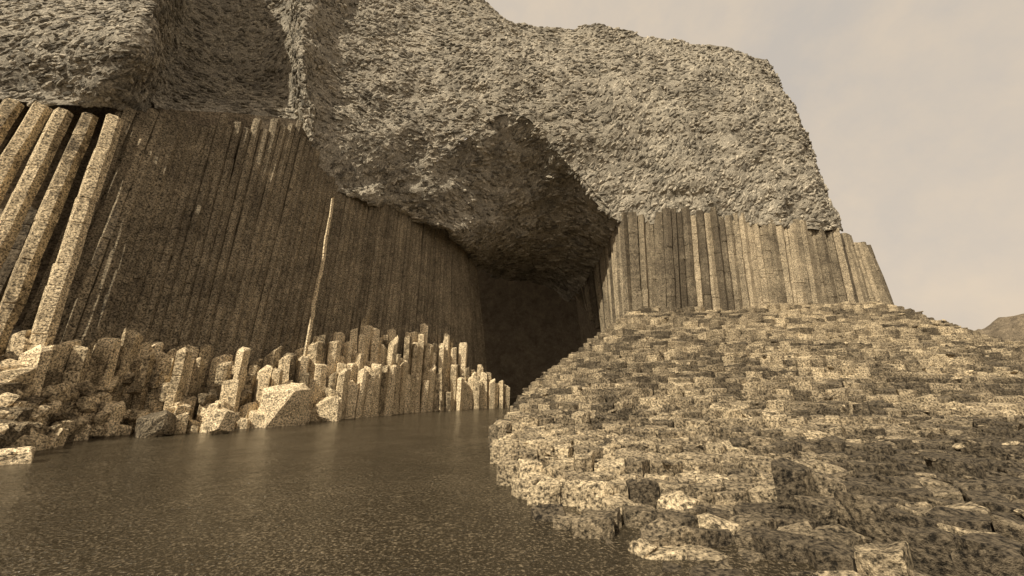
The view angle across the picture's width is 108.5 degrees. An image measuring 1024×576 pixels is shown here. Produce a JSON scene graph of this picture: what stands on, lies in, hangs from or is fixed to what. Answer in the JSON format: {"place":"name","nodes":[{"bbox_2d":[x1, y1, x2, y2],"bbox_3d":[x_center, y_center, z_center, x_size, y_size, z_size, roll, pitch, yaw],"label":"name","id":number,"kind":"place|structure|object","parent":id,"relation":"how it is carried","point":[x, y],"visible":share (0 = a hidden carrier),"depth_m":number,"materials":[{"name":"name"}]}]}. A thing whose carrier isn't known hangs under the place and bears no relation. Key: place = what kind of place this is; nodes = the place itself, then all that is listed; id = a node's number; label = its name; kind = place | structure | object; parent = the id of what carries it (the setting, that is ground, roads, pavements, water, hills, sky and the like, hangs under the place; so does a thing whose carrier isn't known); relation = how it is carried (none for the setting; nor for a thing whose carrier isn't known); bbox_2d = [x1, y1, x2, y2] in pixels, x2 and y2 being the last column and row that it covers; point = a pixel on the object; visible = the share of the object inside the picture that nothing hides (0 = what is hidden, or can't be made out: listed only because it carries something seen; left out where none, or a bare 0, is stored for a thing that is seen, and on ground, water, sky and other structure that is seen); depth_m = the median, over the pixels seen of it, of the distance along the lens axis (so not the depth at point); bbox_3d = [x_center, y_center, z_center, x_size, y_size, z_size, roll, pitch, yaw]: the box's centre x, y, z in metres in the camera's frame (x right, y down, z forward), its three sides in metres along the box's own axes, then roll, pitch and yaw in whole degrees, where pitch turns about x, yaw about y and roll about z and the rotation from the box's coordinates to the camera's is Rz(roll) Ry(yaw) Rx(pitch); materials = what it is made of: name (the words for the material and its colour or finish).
{"place":"outdoors","nodes":[
{"label":"outdoors","id":0,"kind":"place"},
{"bbox_2d":[0,315,509,450],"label":"rock ledge","id":1,"kind":"object","parent":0,"point":[60,394],"visible":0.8,"depth_m":16.46,"materials":[{"name":"beige stone"}]},
{"bbox_2d":[94,401,125,436],"bbox_3d":[-15.211,5.077,13.950,0.645,1.555,0.746,7,-17,-25],"label":"boulder","id":2,"kind":"object","parent":1,"relation":"on","point":[115,410],"visible":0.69,"depth_m":13.83,"materials":[{"name":"beige stone"}]},
{"bbox_2d":[134,410,175,437],"bbox_3d":[-13.696,5.317,14.199,1.207,1.145,1.225,8,-17,-29],"label":"boulder","id":3,"kind":"object","parent":1,"relation":"on","point":[160,423],"visible":0.87,"depth_m":13.84,"materials":[{"name":"grey stone"}]},
{"bbox_2d":[257,382,310,427],"bbox_3d":[-10.986,5.725,17.627,1.726,2.383,1.740,0,-15,0],"label":"boulder","id":4,"kind":"object","parent":1,"relation":"on","point":[285,404],"visible":0.71,"depth_m":17.31,"materials":[{"name":"beige stone"}]},
{"bbox_2d":[0,398,857,575],"bbox_3d":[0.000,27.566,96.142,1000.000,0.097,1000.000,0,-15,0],"label":"sea","id":5,"kind":"structure","parent":0,"point":[415,494],"depth_m":5.51,"materials":[{"name":"liquid"}]},
{"bbox_2d":[0,446,35,464],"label":"boulder","id":6,"kind":"object","parent":5,"relation":"in","point":[18,455],"visible":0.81,"depth_m":8.87,"materials":[{"name":"beige stone"}]},
{"bbox_2d":[202,408,239,433],"bbox_3d":[-11.717,5.493,14.908,0.676,1.166,1.125,-4,-15,13],"label":"boulder","id":7,"kind":"object","parent":5,"relation":"in","point":[220,421],"visible":0.96,"depth_m":14.66,"materials":[{"name":"beige stone"}]},
{"bbox_2d":[314,396,341,420],"bbox_3d":[-9.982,6.744,20.149,1.406,1.688,1.092,3,-15,-11],"label":"boulder","id":8,"kind":"object","parent":5,"relation":"in","point":[328,408],"visible":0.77,"depth_m":19.79,"materials":[{"name":"beige stone"}]},
{"bbox_2d":[0,0,893,397],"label":"cliff","id":9,"kind":"structure","parent":0,"point":[262,178],"depth_m":31.52,"materials":[{"name":"stone"}]},
{"bbox_2d":[459,0,1023,329],"label":"sky","id":10,"kind":"structure","parent":0,"point":[911,111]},
{"bbox_2d":[488,301,1023,575],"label":"causeway","id":11,"kind":"structure","parent":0,"point":[870,438],"depth_m":8.58,"materials":[{"name":"beige stone"}]},
{"bbox_2d":[577,480,614,513],"bbox_3d":[1.252,3.209,5.516,0.635,0.618,0.415,11,-18,-35],"label":"rock","id":12,"kind":"object","parent":11,"relation":"on","point":[591,494],"visible":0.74,"depth_m":5.39,"materials":[{"name":"beige stone"}]},
{"bbox_2d":[628,538,657,557],"bbox_3d":[1.492,3.014,4.200,0.304,0.255,0.272,7,-17,-25],"label":"rock","id":13,"kind":"object","parent":11,"relation":"on","point":[642,548],"visible":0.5,"depth_m":4.15,"materials":[{"name":"beige stone"}]},
{"bbox_2d":[657,490,700,509],"bbox_3d":[2.338,3.076,5.101,0.572,0.462,0.402,0,-15,0],"label":"rock","id":14,"kind":"object","parent":11,"relation":"on","point":[679,500],"visible":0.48,"depth_m":5.09,"materials":[{"name":"beige stone"}]},
{"bbox_2d":[975,314,1023,340],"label":"hill","id":15,"kind":"structure","parent":0,"point":[1009,327],"depth_m":61.71,"materials":[{"name":"beige stone"}]}
]}

